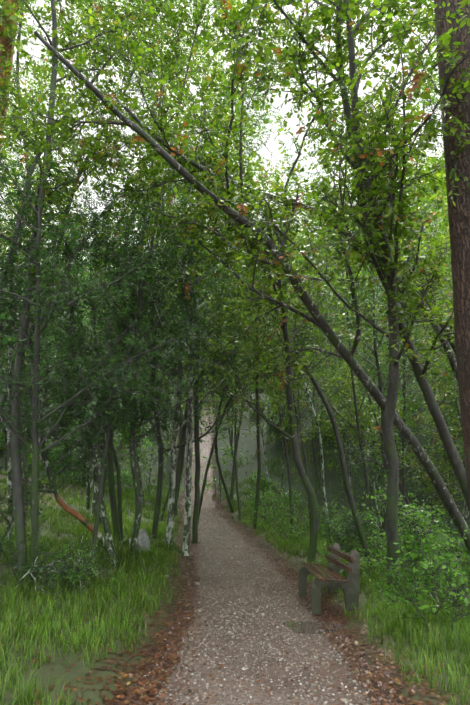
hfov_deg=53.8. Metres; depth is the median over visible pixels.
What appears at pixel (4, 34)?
tall tree
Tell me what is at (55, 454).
shrub
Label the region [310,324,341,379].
tree sapling
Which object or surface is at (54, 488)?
tree
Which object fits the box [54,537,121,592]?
shrub
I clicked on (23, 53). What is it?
tall tree
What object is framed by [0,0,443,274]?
sky
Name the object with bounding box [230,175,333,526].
tree
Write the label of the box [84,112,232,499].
tree
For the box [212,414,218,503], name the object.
tree
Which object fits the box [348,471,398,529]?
tree sapling
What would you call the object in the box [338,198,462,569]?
tree
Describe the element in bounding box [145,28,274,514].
tall tree
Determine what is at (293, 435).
curved tree
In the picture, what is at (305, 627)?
puddle water
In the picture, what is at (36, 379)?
tree
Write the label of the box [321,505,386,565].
shrub
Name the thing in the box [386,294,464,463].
tree
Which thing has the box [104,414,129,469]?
tree sapling
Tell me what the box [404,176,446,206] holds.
tree
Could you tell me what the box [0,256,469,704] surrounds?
ground
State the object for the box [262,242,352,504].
tree
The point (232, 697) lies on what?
pebbles
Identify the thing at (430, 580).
shrub
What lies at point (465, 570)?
shrub
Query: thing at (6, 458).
tree
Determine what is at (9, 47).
pine
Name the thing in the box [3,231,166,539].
tree
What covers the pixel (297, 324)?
tree
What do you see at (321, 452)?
tree
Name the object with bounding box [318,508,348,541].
shrub
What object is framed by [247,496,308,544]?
shrub
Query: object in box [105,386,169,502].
tree sapling
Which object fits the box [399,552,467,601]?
shrub
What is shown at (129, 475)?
shrub
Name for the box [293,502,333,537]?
shrub
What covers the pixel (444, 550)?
shrub
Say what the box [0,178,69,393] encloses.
tree
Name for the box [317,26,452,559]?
tall tree
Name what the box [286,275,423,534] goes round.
tree
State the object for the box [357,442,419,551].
tree sapling
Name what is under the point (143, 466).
tree sapling
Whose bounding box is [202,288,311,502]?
tree
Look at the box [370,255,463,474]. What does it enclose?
tree
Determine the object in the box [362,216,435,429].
tree
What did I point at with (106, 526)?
tree
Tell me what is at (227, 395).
tree
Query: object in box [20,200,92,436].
tree
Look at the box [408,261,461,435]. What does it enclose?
tall tree
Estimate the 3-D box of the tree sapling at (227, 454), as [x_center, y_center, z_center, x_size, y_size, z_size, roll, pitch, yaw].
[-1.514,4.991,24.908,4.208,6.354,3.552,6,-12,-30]
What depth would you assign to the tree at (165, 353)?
30.84 m
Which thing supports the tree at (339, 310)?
on the ground at (78, 669)
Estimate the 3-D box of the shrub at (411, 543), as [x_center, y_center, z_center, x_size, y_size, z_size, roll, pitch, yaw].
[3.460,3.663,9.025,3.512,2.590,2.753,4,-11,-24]
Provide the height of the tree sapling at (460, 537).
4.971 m
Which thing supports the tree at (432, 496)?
on the ground at (78, 669)
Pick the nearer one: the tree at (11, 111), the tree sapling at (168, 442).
the tree at (11, 111)
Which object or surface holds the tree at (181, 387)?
on the ground at (78, 669)
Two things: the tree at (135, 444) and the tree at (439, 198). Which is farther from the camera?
the tree at (439, 198)
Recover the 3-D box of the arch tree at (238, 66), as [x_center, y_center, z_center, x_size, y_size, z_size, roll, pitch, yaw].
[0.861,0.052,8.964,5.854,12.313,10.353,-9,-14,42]
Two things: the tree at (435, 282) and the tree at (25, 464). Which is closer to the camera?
the tree at (25, 464)
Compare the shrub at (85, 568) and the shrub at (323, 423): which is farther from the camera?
the shrub at (323, 423)
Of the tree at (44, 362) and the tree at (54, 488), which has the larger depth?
the tree at (44, 362)
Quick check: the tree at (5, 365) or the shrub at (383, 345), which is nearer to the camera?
the tree at (5, 365)
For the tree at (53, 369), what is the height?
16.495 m
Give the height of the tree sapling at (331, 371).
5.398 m
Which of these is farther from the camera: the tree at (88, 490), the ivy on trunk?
the tree at (88, 490)
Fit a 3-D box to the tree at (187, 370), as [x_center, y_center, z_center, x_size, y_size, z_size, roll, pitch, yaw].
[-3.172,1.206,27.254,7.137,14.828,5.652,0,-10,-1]
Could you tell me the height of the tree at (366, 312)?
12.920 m
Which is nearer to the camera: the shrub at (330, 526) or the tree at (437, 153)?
the shrub at (330, 526)
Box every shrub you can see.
[0,430,6,449]
[0,465,51,538]
[0,524,75,597]
[25,530,99,589]
[27,450,42,464]
[28,432,90,484]
[41,454,82,482]
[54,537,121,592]
[58,444,128,484]
[105,458,146,492]
[118,421,141,440]
[240,395,267,416]
[240,480,301,518]
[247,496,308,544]
[250,470,277,492]
[259,488,289,524]
[262,410,289,448]
[266,393,306,423]
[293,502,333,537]
[309,410,346,437]
[309,498,354,549]
[309,499,375,553]
[314,473,469,610]
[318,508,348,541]
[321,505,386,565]
[362,408,399,448]
[363,333,388,355]
[363,537,469,635]
[384,389,416,414]
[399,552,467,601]
[413,540,457,569]
[426,518,469,588]
[431,521,469,602]
[448,550,469,591]
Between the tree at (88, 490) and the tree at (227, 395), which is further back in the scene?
the tree at (227, 395)
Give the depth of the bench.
7.10 m
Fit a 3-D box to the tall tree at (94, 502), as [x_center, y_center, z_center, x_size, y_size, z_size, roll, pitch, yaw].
[-3.953,-2.555,17.895,6.465,17.628,6.183,-3,-11,18]
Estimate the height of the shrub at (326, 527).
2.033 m
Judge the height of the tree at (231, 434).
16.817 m
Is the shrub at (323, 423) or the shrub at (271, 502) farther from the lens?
the shrub at (323, 423)
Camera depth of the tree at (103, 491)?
14.53 m
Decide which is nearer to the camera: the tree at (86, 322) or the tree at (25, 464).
the tree at (25, 464)
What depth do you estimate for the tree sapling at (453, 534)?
13.38 m
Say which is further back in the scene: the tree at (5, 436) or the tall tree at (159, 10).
the tree at (5, 436)
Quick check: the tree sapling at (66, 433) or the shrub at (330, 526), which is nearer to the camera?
the shrub at (330, 526)
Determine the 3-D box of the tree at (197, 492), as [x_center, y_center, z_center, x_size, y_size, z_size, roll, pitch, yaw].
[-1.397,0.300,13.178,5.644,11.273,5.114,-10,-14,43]
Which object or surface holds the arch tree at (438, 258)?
on the ground at (78, 669)
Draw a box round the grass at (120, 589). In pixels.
[0,426,469,704]
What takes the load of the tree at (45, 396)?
on the ground at (78, 669)
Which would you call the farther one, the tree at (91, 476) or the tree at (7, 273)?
the tree at (91, 476)
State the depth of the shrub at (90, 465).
24.23 m
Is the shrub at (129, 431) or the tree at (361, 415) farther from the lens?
the shrub at (129, 431)
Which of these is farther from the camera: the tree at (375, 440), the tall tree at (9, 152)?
the tree at (375, 440)
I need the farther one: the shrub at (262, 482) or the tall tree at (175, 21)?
the shrub at (262, 482)
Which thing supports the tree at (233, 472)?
on the ground at (78, 669)
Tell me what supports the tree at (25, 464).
on the ground at (78, 669)
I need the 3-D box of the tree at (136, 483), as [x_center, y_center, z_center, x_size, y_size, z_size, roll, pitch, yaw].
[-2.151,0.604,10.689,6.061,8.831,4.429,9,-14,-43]
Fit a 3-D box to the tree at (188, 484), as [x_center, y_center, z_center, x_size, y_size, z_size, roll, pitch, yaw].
[-0.952,-0.223,11.970,5.983,11.683,4.950,0,-10,-1]
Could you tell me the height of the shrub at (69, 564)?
0.990 m
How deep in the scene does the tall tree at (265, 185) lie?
18.81 m
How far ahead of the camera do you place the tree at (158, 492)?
13.79 m
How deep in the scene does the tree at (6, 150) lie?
18.05 m
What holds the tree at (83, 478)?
on the ground at (78, 669)
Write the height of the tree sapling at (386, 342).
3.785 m
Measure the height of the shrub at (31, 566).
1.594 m
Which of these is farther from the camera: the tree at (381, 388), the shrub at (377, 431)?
the shrub at (377, 431)
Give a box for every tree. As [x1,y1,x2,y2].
[0,0,120,316]
[0,0,171,573]
[0,0,204,292]
[0,0,241,412]
[0,0,469,551]
[0,21,42,216]
[0,45,81,356]
[0,65,244,578]
[0,76,136,359]
[0,168,148,556]
[0,171,269,556]
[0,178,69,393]
[0,204,142,540]
[0,238,97,490]
[0,245,43,469]
[0,249,174,566]
[0,282,96,429]
[0,322,55,472]
[0,324,29,408]
[1,282,86,437]
[2,107,22,196]
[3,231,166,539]
[4,5,210,542]
[6,224,92,488]
[11,299,104,467]
[17,90,215,516]
[18,0,327,559]
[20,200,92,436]
[21,223,133,466]
[41,295,109,447]
[53,293,203,484]
[57,271,104,423]
[62,9,457,380]
[70,99,260,526]
[70,203,254,538]
[75,265,155,501]
[76,194,296,547]
[77,96,267,509]
[80,183,290,543]
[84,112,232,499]
[105,130,293,555]
[110,260,187,454]
[142,272,210,501]
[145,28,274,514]
[149,239,179,426]
[150,283,232,453]
[151,76,302,521]
[151,270,219,444]
[157,263,268,515]
[159,121,373,568]
[168,0,469,513]
[168,165,306,519]
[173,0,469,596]
[176,180,364,562]
[186,267,252,476]
[186,275,315,512]
[193,0,459,415]
[193,221,388,523]
[199,218,332,528]
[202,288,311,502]
[205,55,380,530]
[210,259,264,441]
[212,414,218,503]
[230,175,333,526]
[230,232,301,501]
[232,256,380,534]
[248,291,341,497]
[255,201,271,440]
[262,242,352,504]
[272,223,335,412]
[279,292,362,483]
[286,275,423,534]
[287,172,430,571]
[288,139,386,551]
[292,260,384,538]
[300,216,352,399]
[302,196,361,295]
[306,280,388,441]
[308,308,430,535]
[310,322,400,524]
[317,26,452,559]
[332,173,386,354]
[333,235,384,404]
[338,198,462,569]
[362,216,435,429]
[364,349,462,556]
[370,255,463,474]
[378,294,464,499]
[381,219,450,396]
[381,331,469,553]
[382,254,461,434]
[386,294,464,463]
[398,221,461,427]
[404,32,468,596]
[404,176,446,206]
[405,157,446,246]
[406,356,462,544]
[407,171,448,232]
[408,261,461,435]
[417,150,445,202]
[424,159,450,289]
[433,360,464,510]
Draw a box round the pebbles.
[132,508,400,704]
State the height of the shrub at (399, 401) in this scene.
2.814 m
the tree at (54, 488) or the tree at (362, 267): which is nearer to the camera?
the tree at (54, 488)
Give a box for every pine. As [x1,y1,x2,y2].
[0,0,18,147]
[430,0,469,507]
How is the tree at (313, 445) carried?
on the ground at (78, 669)
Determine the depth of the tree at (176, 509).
20.98 m
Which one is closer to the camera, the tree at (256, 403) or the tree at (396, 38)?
the tree at (396, 38)
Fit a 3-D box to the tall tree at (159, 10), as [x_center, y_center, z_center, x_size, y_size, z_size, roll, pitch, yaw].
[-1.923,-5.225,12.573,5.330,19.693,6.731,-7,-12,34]
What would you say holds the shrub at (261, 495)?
on the ground at (78, 669)
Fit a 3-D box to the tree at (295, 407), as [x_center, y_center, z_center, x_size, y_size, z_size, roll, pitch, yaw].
[0.959,-1.700,15.190,7.960,16.284,4.323,-4,-11,19]
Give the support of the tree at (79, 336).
on the ground at (78, 669)
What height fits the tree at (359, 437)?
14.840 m
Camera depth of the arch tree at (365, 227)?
7.31 m
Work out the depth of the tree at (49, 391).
34.84 m
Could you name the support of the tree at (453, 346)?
on the ground at (78, 669)
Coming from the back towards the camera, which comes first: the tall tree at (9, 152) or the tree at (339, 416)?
the tree at (339, 416)
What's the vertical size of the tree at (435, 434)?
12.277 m
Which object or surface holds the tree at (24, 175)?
on the ground at (78, 669)
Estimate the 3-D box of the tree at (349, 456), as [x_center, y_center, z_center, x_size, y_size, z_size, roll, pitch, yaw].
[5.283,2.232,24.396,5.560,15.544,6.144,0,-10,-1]
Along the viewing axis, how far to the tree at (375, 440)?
25.91 m
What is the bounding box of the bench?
[298,543,359,615]
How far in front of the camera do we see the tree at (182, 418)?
25.34 m
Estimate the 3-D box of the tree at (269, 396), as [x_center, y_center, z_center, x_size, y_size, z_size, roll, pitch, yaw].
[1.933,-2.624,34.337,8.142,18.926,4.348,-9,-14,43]
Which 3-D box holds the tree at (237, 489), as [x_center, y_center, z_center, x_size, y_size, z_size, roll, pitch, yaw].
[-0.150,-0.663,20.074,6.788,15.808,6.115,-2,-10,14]
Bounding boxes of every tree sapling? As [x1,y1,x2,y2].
[0,413,45,458]
[39,360,82,484]
[41,424,80,489]
[53,389,80,476]
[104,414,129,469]
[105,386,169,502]
[113,399,165,482]
[139,432,167,495]
[156,410,193,456]
[180,397,249,501]
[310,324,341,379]
[318,345,347,393]
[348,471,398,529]
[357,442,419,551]
[366,335,388,364]
[378,482,453,559]
[434,514,469,553]
[446,511,467,575]
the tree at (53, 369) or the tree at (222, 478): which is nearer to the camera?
the tree at (222, 478)
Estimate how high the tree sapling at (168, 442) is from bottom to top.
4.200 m
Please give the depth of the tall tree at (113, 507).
12.17 m
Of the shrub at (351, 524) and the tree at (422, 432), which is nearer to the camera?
the shrub at (351, 524)
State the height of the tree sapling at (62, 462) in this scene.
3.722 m
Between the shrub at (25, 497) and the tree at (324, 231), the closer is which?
the shrub at (25, 497)
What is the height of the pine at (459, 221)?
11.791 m
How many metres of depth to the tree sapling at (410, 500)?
22.32 m
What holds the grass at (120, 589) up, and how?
on the ground at (78, 669)
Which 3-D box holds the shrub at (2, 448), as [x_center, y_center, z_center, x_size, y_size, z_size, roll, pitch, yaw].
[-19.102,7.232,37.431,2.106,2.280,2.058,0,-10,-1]
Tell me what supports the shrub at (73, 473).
on the ground at (78, 669)
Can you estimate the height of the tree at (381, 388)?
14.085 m
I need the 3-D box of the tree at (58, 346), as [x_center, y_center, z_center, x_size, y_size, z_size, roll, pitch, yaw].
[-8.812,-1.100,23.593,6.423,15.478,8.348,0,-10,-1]
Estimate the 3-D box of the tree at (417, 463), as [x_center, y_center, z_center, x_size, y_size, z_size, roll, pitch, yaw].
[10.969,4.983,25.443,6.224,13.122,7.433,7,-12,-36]
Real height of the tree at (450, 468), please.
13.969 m
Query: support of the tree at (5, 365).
on the ground at (78, 669)
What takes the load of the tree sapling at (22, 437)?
on the ground at (78, 669)
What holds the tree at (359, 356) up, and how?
on the ground at (78, 669)
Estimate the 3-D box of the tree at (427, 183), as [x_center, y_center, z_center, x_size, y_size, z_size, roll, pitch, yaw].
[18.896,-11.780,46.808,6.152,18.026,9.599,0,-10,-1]
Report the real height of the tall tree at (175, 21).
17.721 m
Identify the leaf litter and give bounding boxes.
[2,492,469,704]
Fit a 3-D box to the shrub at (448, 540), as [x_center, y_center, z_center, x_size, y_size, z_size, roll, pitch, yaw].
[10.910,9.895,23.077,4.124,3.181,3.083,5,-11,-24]
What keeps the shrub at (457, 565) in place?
on the ground at (78, 669)
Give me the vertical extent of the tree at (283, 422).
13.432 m
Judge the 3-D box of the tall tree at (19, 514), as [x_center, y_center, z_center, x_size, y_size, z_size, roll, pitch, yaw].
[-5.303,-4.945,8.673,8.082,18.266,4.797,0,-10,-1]
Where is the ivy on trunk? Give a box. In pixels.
[366,316,407,594]
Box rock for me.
[129,529,150,551]
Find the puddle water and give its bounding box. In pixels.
[283,621,345,633]
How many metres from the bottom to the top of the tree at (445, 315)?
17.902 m
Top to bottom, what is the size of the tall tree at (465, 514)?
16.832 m
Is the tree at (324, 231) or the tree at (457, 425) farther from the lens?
the tree at (324, 231)
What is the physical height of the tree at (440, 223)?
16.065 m
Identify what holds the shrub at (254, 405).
on the ground at (78, 669)
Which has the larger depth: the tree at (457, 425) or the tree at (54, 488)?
the tree at (457, 425)
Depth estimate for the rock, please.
11.81 m
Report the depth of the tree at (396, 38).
6.70 m
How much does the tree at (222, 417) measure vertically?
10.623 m
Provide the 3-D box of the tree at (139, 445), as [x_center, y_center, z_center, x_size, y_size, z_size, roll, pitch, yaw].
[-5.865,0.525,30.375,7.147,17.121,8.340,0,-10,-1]
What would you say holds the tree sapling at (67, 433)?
on the ground at (78, 669)
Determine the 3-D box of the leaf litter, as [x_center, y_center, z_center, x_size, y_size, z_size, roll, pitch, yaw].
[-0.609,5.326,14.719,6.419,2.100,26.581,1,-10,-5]
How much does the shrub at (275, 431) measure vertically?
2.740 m
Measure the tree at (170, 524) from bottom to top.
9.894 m
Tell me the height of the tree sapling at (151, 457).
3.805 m
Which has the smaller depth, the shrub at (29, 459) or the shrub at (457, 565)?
the shrub at (457, 565)
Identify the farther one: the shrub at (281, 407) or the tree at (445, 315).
the shrub at (281, 407)
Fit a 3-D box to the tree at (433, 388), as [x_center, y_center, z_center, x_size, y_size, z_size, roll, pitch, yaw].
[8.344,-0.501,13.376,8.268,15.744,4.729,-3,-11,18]
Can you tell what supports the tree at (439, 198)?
on the ground at (78, 669)

